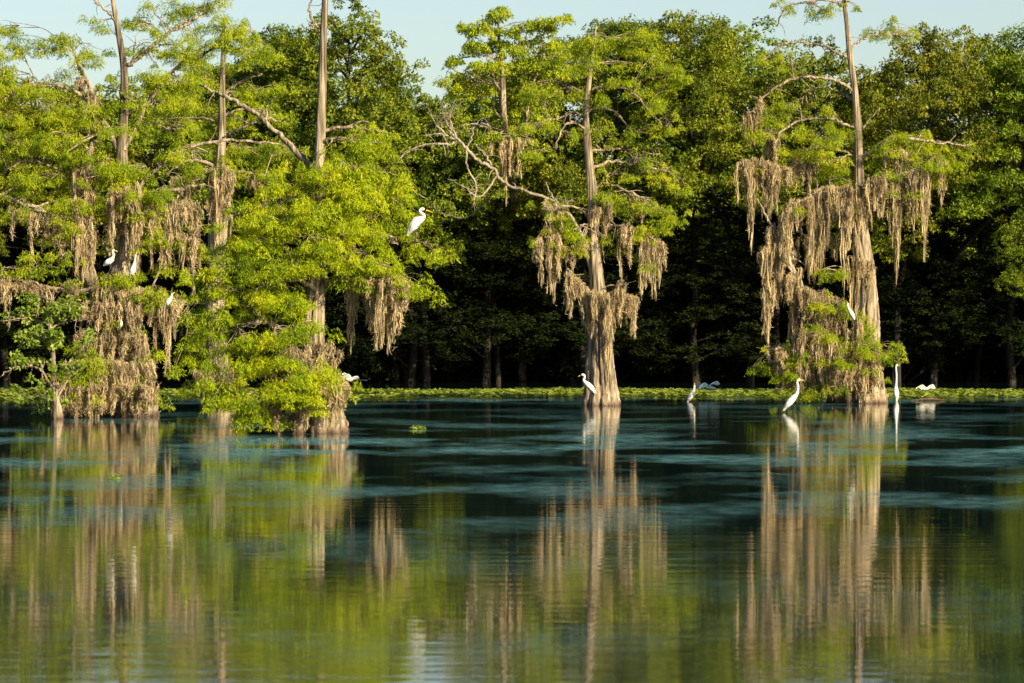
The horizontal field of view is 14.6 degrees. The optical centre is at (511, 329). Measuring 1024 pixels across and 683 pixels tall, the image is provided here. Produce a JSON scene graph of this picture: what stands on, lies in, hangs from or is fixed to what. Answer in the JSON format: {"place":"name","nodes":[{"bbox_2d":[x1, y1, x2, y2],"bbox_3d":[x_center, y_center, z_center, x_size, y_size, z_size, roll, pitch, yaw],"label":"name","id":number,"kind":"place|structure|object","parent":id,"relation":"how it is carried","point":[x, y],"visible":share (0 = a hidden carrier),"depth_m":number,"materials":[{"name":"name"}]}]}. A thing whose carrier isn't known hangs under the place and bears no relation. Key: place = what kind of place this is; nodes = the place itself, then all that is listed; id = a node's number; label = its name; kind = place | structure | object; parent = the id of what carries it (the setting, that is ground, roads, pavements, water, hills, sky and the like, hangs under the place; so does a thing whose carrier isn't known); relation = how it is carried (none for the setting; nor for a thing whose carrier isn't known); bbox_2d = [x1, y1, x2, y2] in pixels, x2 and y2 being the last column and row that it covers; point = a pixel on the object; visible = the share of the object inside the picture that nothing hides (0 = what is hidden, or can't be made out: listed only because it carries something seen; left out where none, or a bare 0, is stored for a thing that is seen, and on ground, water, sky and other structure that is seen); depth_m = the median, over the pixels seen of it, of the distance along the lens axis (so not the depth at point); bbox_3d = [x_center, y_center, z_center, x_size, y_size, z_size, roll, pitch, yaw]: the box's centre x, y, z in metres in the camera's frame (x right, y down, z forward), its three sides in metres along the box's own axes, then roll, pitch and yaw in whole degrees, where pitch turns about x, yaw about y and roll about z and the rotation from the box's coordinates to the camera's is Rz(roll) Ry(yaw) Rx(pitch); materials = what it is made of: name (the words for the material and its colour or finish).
{"place":"outdoors","nodes":[
{"label":"outdoors","id":0,"kind":"place"},
{"bbox_2d":[383,95,588,268],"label":"dead branch","id":1,"kind":"object","parent":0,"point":[471,153],"visible":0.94,"depth_m":148.97,"materials":[{"name":"brown wood"}]},
{"bbox_2d":[0,378,1023,682],"bbox_3d":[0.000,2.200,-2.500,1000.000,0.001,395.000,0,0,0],"label":"water","id":2,"kind":"structure","parent":0,"point":[628,540],"depth_m":41.61,"materials":[{"name":"teal liquid"}]},
{"bbox_2d":[0,270,31,371],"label":"understorey bush","id":3,"kind":"object","parent":2,"relation":"on","point":[10,349],"visible":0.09,"depth_m":170.26,"materials":[{"name":"green plant"}]},
{"bbox_2d":[0,100,60,230],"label":"tree","id":4,"kind":"object","parent":2,"relation":"on","point":[2,227],"visible":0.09,"depth_m":162.03,"materials":[{"name":"green plant"}]},
{"bbox_2d":[0,230,85,381],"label":"understorey bush","id":5,"kind":"object","parent":2,"relation":"on","point":[16,376],"visible":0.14,"depth_m":168.28,"materials":[{"name":"green plant"}]},
{"bbox_2d":[0,157,89,382],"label":"understorey tree","id":6,"kind":"object","parent":2,"relation":"on","point":[4,354],"visible":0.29,"depth_m":165.96,"materials":[{"name":"green plant"}]},
{"bbox_2d":[0,291,95,418],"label":"buttonbush","id":7,"kind":"object","parent":2,"relation":"in","point":[51,339],"visible":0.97,"depth_m":98.80,"materials":[{"name":"green plant"}]},
{"bbox_2d":[0,74,117,277],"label":"cypress tree","id":8,"kind":"object","parent":2,"relation":"on","point":[24,166],"visible":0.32,"depth_m":159.21,"materials":[{"name":"green plant"}]},
{"bbox_2d":[3,83,171,269],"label":"cypress tree","id":9,"kind":"object","parent":2,"relation":"on","point":[132,153],"visible":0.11,"depth_m":162.44,"materials":[{"name":"green plant"}]},
{"bbox_2d":[4,156,188,360],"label":"understorey tree","id":10,"kind":"object","parent":2,"relation":"on","point":[143,265],"visible":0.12,"depth_m":165.77,"materials":[{"name":"green plant"}]},
{"bbox_2d":[107,473,123,478],"bbox_3d":[-5.851,2.148,59.036,0.262,0.092,0.272,0,0,0],"label":"floating plant","id":11,"kind":"object","parent":2,"relation":"on","point":[115,476],"visible":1,"depth_m":59.01,"materials":[{"name":"green plant"}]},
{"bbox_2d":[0,0,286,417],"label":"cypress tree","id":12,"kind":"object","parent":2,"relation":"in","point":[114,378],"visible":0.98,"depth_m":101.77,"materials":[{"name":"green plant"}]},
{"bbox_2d":[103,249,117,265],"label":"egret","id":13,"kind":"object","parent":12,"relation":"on","point":[109,261],"visible":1,"depth_m":99.86,"materials":[{"name":"white"}]},
{"bbox_2d":[129,252,136,276],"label":"egret","id":14,"kind":"object","parent":12,"relation":"on","point":[132,270],"visible":1,"depth_m":99.66,"materials":[{"name":"white"}]},
{"bbox_2d":[165,292,174,305],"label":"egret","id":15,"kind":"object","parent":12,"relation":"on","point":[168,301],"visible":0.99,"depth_m":99.86,"materials":[{"name":"white"}]},
{"bbox_2d":[72,73,235,369],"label":"tree","id":16,"kind":"object","parent":2,"relation":"on","point":[131,116],"visible":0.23,"depth_m":161.13,"materials":[{"name":"green plant"}]},
{"bbox_2d":[134,244,245,381],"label":"understorey bush","id":17,"kind":"object","parent":2,"relation":"on","point":[164,378],"visible":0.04,"depth_m":169.19,"materials":[{"name":"green plant"}]},
{"bbox_2d":[135,175,296,362],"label":"understorey tree","id":18,"kind":"object","parent":2,"relation":"on","point":[168,288],"visible":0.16,"depth_m":164.91,"materials":[{"name":"green plant"}]},
{"bbox_2d":[143,59,299,258],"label":"cypress tree","id":19,"kind":"object","parent":2,"relation":"on","point":[204,165],"visible":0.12,"depth_m":164.55,"materials":[{"name":"green plant"}]},
{"bbox_2d":[144,14,310,407],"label":"cypress tree","id":20,"kind":"object","parent":2,"relation":"in","point":[222,179],"visible":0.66,"depth_m":112.77,"materials":[{"name":"green plant"}]},
{"bbox_2d":[198,159,378,376],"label":"understorey tree","id":21,"kind":"object","parent":2,"relation":"on","point":[330,304],"visible":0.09,"depth_m":165.74,"materials":[{"name":"green plant"}]},
{"bbox_2d":[201,23,376,374],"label":"tree","id":22,"kind":"object","parent":2,"relation":"on","point":[305,134],"visible":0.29,"depth_m":161.99,"materials":[{"name":"green plant"}]},
{"bbox_2d":[154,0,460,434],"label":"cypress tree","id":23,"kind":"object","parent":2,"relation":"in","point":[313,393],"visible":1,"depth_m":84.59,"materials":[{"name":"green plant"}]},
{"bbox_2d":[407,207,430,242],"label":"egret","id":24,"kind":"object","parent":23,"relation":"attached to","point":[415,223],"visible":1,"depth_m":84.28,"materials":[{"name":"white"}]},
{"bbox_2d":[231,229,385,378],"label":"understorey bush","id":25,"kind":"object","parent":2,"relation":"on","point":[346,341],"visible":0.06,"depth_m":168.79,"materials":[{"name":"green plant"}]},
{"bbox_2d":[260,0,430,382],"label":"tree","id":26,"kind":"object","parent":2,"relation":"on","point":[340,37],"visible":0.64,"depth_m":159.40,"materials":[{"name":"green plant"}]},
{"bbox_2d":[326,77,472,381],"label":"tree","id":27,"kind":"object","parent":2,"relation":"on","point":[424,179],"visible":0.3,"depth_m":163.26,"materials":[{"name":"green plant"}]},
{"bbox_2d":[410,425,426,428],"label":"floating plant","id":28,"kind":"object","parent":2,"relation":"on","point":[420,427],"visible":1,"depth_m":88.81,"materials":[{"name":"green plant"}]},
{"bbox_2d":[325,144,511,382],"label":"understorey tree","id":29,"kind":"object","parent":2,"relation":"on","point":[468,275],"visible":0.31,"depth_m":165.12,"materials":[{"name":"green plant"}]},
{"bbox_2d":[374,92,509,381],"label":"tree","id":30,"kind":"object","parent":2,"relation":"on","point":[416,156],"visible":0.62,"depth_m":162.62,"materials":[{"name":"green plant"}]},
{"bbox_2d":[373,230,542,381],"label":"understorey bush","id":31,"kind":"object","parent":2,"relation":"on","point":[461,376],"visible":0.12,"depth_m":170.29,"materials":[{"name":"green plant"}]},
{"bbox_2d":[406,94,547,380],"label":"tree","id":32,"kind":"object","parent":2,"relation":"on","point":[504,221],"visible":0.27,"depth_m":165.08,"materials":[{"name":"green plant"}]},
{"bbox_2d":[394,147,568,382],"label":"understorey tree","id":33,"kind":"object","parent":2,"relation":"on","point":[488,338],"visible":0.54,"depth_m":164.77,"materials":[{"name":"green plant"}]},
{"bbox_2d":[432,5,578,380],"bbox_3d":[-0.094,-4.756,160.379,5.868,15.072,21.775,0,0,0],"label":"bank cypress","id":34,"kind":"object","parent":2,"relation":"on","point":[506,153],"visible":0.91,"depth_m":150.97,"materials":[{"name":"green plant"}]},
{"bbox_2d":[0,386,1023,399],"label":"lily mat","id":35,"kind":"object","parent":2,"relation":"on","point":[387,393],"visible":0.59,"depth_m":135.18,"materials":[{"name":"green plant"}]},
{"bbox_2d":[484,30,626,381],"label":"tree","id":36,"kind":"object","parent":2,"relation":"on","point":[523,77],"visible":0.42,"depth_m":162.32,"materials":[{"name":"green plant"}]},
{"bbox_2d":[492,160,681,382],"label":"understorey tree","id":37,"kind":"object","parent":2,"relation":"on","point":[581,337],"visible":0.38,"depth_m":165.14,"materials":[{"name":"green plant"}]},
{"bbox_2d":[578,374,595,404],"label":"egret","id":38,"kind":"object","parent":2,"relation":"on","point":[589,386],"visible":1,"depth_m":114.55,"materials":[{"name":"white"}]},
{"bbox_2d":[505,237,687,381],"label":"understorey bush","id":39,"kind":"object","parent":2,"relation":"on","point":[559,356],"visible":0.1,"depth_m":168.68,"materials":[{"name":"green plant"}]},
{"bbox_2d":[503,26,694,405],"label":"cypress tree","id":40,"kind":"object","parent":2,"relation":"in","point":[601,315],"visible":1,"depth_m":116.24,"materials":[{"name":"green plant"}]},
{"bbox_2d":[548,13,699,380],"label":"tree","id":41,"kind":"object","parent":2,"relation":"on","point":[612,28],"visible":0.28,"depth_m":164.78,"materials":[{"name":"green plant"}]},
{"bbox_2d":[687,383,694,401],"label":"egret","id":42,"kind":"object","parent":2,"relation":"on","point":[690,395],"visible":0.98,"depth_m":122.45,"materials":[{"name":"white"}]},
{"bbox_2d":[604,168,786,382],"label":"understorey tree","id":43,"kind":"object","parent":2,"relation":"on","point":[693,346],"visible":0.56,"depth_m":164.98,"materials":[{"name":"green plant"}]},
{"bbox_2d":[783,379,803,411],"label":"egret","id":44,"kind":"object","parent":2,"relation":"on","point":[790,401],"visible":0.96,"depth_m":106.75,"materials":[{"name":"white"}]},
{"bbox_2d":[705,181,893,362],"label":"understorey tree","id":45,"kind":"object","parent":2,"relation":"on","point":[845,294],"visible":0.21,"depth_m":166.02,"materials":[{"name":"green plant"}]},
{"bbox_2d":[733,33,893,380],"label":"tree","id":46,"kind":"object","parent":2,"relation":"on","point":[770,78],"visible":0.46,"depth_m":159.64,"materials":[{"name":"green plant"}]},
{"bbox_2d":[724,0,979,403],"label":"cypress tree","id":47,"kind":"object","parent":2,"relation":"in","point":[855,364],"visible":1,"depth_m":120.07,"materials":[{"name":"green plant"}]},
{"bbox_2d":[847,302,854,323],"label":"egret","id":48,"kind":"object","parent":47,"relation":"on","point":[851,313],"visible":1,"depth_m":117.36,"materials":[{"name":"white"}]},
{"bbox_2d":[893,364,898,400],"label":"egret","id":49,"kind":"object","parent":2,"relation":"on","point":[895,393],"visible":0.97,"depth_m":123.46,"materials":[{"name":"white"}]},
{"bbox_2d":[807,148,994,382],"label":"understorey tree","id":50,"kind":"object","parent":2,"relation":"on","point":[958,292],"visible":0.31,"depth_m":164.85,"materials":[{"name":"green plant"}]},
{"bbox_2d":[915,398,943,400],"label":"drift log","id":51,"kind":"object","parent":2,"relation":"on","point":[922,399],"visible":1,"depth_m":123.99,"materials":[{"name":"brown wood"}]},
{"bbox_2d":[909,24,1022,381],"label":"tree","id":52,"kind":"object","parent":2,"relation":"on","point":[981,42],"visible":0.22,"depth_m":164.47,"materials":[{"name":"green plant"}]},
{"bbox_2d":[910,139,1023,382],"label":"understorey tree","id":53,"kind":"object","parent":2,"relation":"on","point":[1009,334],"visible":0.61,"depth_m":165.24,"materials":[{"name":"green plant"}]},
{"bbox_2d":[990,213,1023,297],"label":"tree","id":54,"kind":"object","parent":2,"relation":"on","point":[1017,279],"visible":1,"depth_m":151.95,"materials":[{"name":"green plant"}]},
{"bbox_2d":[993,190,1023,350],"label":"understorey tree","id":55,"kind":"object","parent":2,"relation":"on","point":[995,274],"visible":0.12,"depth_m":167.90,"materials":[{"name":"green plant"}]},
{"bbox_2d":[1015,313,1023,332],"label":"understorey bush","id":56,"kind":"object","parent":2,"relation":"on","point":[1022,317],"visible":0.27,"depth_m":169.81,"materials":[{"name":"green plant"}]},
{"bbox_2d":[0,355,1023,377],"bbox_3d":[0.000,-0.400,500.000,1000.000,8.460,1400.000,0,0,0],"label":"ground","id":57,"kind":"structure","parent":0,"point":[418,374],"depth_m":184.94,"materials":[{"name":"green plant"}]},
{"bbox_2d":[0,130,110,375],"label":"tree","id":58,"kind":"object","parent":57,"relation":"on","point":[25,196],"depth_m":176.62,"materials":[{"name":"green plant"}]},
{"bbox_2d":[9,263,172,373],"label":"understorey bush","id":59,"kind":"object","parent":57,"relation":"on","point":[47,359],"visible":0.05,"depth_m":170.29,"materials":[{"name":"green plant"}]},
{"bbox_2d":[64,100,228,375],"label":"tree","id":60,"kind":"object","parent":57,"relation":"on","point":[146,118],"depth_m":175.59,"materials":[{"name":"green plant"}]},
{"bbox_2d":[138,149,234,366],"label":"understorey bush","id":61,"kind":"object","parent":57,"relation":"on","point":[194,235],"depth_m":189.22,"materials":[{"name":"green plant"}]},
{"bbox_2d":[99,81,294,262],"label":"tree","id":62,"kind":"object","parent":57,"relation":"on","point":[183,176],"depth_m":178.63,"materials":[{"name":"green plant"}]},
{"bbox_2d":[171,278,343,380],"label":"understorey bush","id":63,"kind":"object","parent":57,"relation":"on","point":[232,355],"visible":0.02,"depth_m":169.90,"materials":[{"name":"green plant"}]},
{"bbox_2d":[175,66,349,379],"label":"tree","id":64,"kind":"object","parent":57,"relation":"on","point":[334,82],"depth_m":177.08,"materials":[{"name":"green plant"}]},
{"bbox_2d":[238,44,378,308],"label":"tree","id":65,"kind":"object","parent":57,"relation":"on","point":[340,95],"visible":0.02,"depth_m":180.34,"materials":[{"name":"green plant"}]},
{"bbox_2d":[268,147,418,368],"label":"understorey bush","id":66,"kind":"object","parent":57,"relation":"on","point":[389,362],"depth_m":188.93,"materials":[{"name":"green plant"}]},
{"bbox_2d":[342,373,366,380],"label":"egret","id":67,"kind":"object","parent":57,"relation":"on","point":[347,376],"visible":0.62,"depth_m":97.96,"materials":[{"name":"white"}]},
{"bbox_2d":[325,98,439,379],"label":"tree","id":68,"kind":"object","parent":57,"relation":"on","point":[384,377],"depth_m":177.54,"materials":[{"name":"green plant"}]},
{"bbox_2d":[325,239,481,382],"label":"understorey bush","id":69,"kind":"object","parent":57,"relation":"on","point":[370,371],"visible":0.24,"depth_m":167.62,"materials":[{"name":"green plant"}]},
{"bbox_2d":[359,114,536,378],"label":"tree","id":70,"kind":"object","parent":57,"relation":"on","point":[436,376],"visible":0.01,"depth_m":180.87,"materials":[{"name":"green plant"}]},
{"bbox_2d":[417,63,583,378],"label":"tree","id":71,"kind":"object","parent":57,"relation":"on","point":[477,85],"visible":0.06,"depth_m":176.90,"materials":[{"name":"green plant"}]},
{"bbox_2d":[463,270,578,380],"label":"understorey bush","id":72,"kind":"object","parent":57,"relation":"on","point":[507,351],"visible":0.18,"depth_m":171.15,"materials":[{"name":"green plant"}]},
{"bbox_2d":[453,128,639,368],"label":"understorey bush","id":73,"kind":"object","parent":57,"relation":"on","point":[527,338],"depth_m":190.25,"materials":[{"name":"green plant"}]},
{"bbox_2d":[471,49,652,376],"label":"tree","id":74,"kind":"object","parent":57,"relation":"on","point":[600,157],"visible":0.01,"depth_m":180.42,"materials":[{"name":"green plant"}]},
{"bbox_2d":[524,54,726,379],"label":"tree","id":75,"kind":"object","parent":57,"relation":"on","point":[618,369],"visible":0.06,"depth_m":176.64,"materials":[{"name":"green plant"}]},
{"bbox_2d":[587,66,762,378],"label":"tree","id":76,"kind":"object","parent":57,"relation":"on","point":[676,371],"visible":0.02,"depth_m":178.16,"materials":[{"name":"green plant"}]},
{"bbox_2d":[614,134,749,369],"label":"understorey bush","id":77,"kind":"object","parent":57,"relation":"on","point":[683,249],"depth_m":188.67,"materials":[{"name":"green plant"}]},
{"bbox_2d":[612,257,755,381],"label":"understorey bush","id":78,"kind":"object","parent":57,"relation":"on","point":[725,366],"visible":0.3,"depth_m":169.28,"materials":[{"name":"green plant"}]},
{"bbox_2d":[600,9,788,381],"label":"tree","id":79,"kind":"object","parent":57,"relation":"on","point":[685,54],"visible":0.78,"depth_m":160.16,"materials":[{"name":"green plant"}]},
{"bbox_2d":[698,381,724,390],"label":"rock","id":80,"kind":"object","parent":57,"relation":"on","point":[705,386],"visible":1,"depth_m":131.95,"materials":[{"name":"stone"}]},
{"bbox_2d":[664,270,790,380],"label":"understorey bush","id":81,"kind":"object","parent":57,"relation":"on","point":[757,378],"visible":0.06,"depth_m":171.85,"materials":[{"name":"green plant"}]},
{"bbox_2d":[657,53,821,377],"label":"tree","id":82,"kind":"object","parent":57,"relation":"on","point":[763,64],"depth_m":182.05,"materials":[{"name":"green plant"}]},
{"bbox_2d":[662,14,830,332],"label":"tree","id":83,"kind":"object","parent":57,"relation":"on","point":[745,66],"visible":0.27,"depth_m":163.17,"materials":[{"name":"green plant"}]},
{"bbox_2d":[680,74,882,344],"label":"tree","id":84,"kind":"object","parent":57,"relation":"on","point":[723,234],"visible":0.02,"depth_m":176.73,"materials":[{"name":"green plant"}]},
{"bbox_2d":[736,259,914,377],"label":"understorey bush","id":85,"kind":"object","parent":57,"relation":"on","point":[785,318],"visible":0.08,"depth_m":169.12,"materials":[{"name":"green plant"}]},
{"bbox_2d":[805,87,929,288],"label":"cypress tree","id":86,"kind":"object","parent":57,"relation":"on","point":[878,234],"visible":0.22,"depth_m":162.25,"materials":[{"name":"green plant"}]},
{"bbox_2d":[797,111,938,327],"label":"tree","id":87,"kind":"object","parent":57,"relation":"on","point":[818,133],"visible":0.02,"depth_m":179.83,"materials":[{"name":"green plant"}]},
{"bbox_2d":[817,227,983,381],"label":"understorey bush","id":88,"kind":"object","parent":57,"relation":"on","point":[918,352],"visible":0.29,"depth_m":167.43,"materials":[{"name":"green plant"}]},
{"bbox_2d":[831,68,996,378],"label":"tree","id":89,"kind":"object","parent":57,"relation":"on","point":[952,233],"visible":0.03,"depth_m":178.22,"materials":[{"name":"green plant"}]},
{"bbox_2d":[847,20,1005,382],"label":"tree","id":90,"kind":"object","parent":57,"relation":"on","point":[927,66],"visible":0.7,"depth_m":158.56,"materials":[{"name":"green plant"}]},
{"bbox_2d":[916,384,937,389],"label":"egret","id":91,"kind":"object","parent":57,"relation":"on","point":[923,387],"visible":1,"depth_m":130.96,"materials":[{"name":"white"}]},
{"bbox_2d":[883,255,1023,380],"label":"understorey bush","id":92,"kind":"object","parent":57,"relation":"on","point":[959,368],"visible":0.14,"depth_m":172.89,"materials":[{"name":"green plant"}]},
{"bbox_2d":[896,62,1023,377],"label":"tree","id":93,"kind":"object","parent":57,"relation":"on","point":[965,375],"depth_m":181.29,"materials":[{"name":"green plant"}]},
{"bbox_2d":[929,22,1023,382],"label":"tree","id":94,"kind":"object","parent":57,"relation":"on","point":[1010,133],"visible":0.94,"depth_m":159.87,"materials":[{"name":"green plant"}]},
{"bbox_2d":[931,83,1023,348],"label":"tree","id":95,"kind":"object","parent":57,"relation":"on","point":[968,249],"visible":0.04,"depth_m":175.80,"materials":[{"name":"green plant"}]},
{"bbox_2d":[939,146,1022,370],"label":"understorey bush","id":96,"kind":"object","parent":57,"relation":"on","point":[952,365],"depth_m":188.78,"materials":[{"name":"green plant"}]},
{"bbox_2d":[958,291,1023,373],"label":"understorey bush","id":97,"kind":"object","parent":57,"relation":"on","point":[995,352],"visible":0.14,"depth_m":172.44,"materials":[{"name":"green plant"}]},
{"bbox_2d":[1009,76,1023,200],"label":"tree","id":98,"kind":"object","parent":57,"relation":"on","point":[1020,192],"visible":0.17,"depth_m":162.92,"materials":[{"name":"green plant"}]},
{"bbox_2d":[0,0,1023,198],"label":"sky","id":99,"kind":"structure","parent":0,"point":[428,27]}
]}

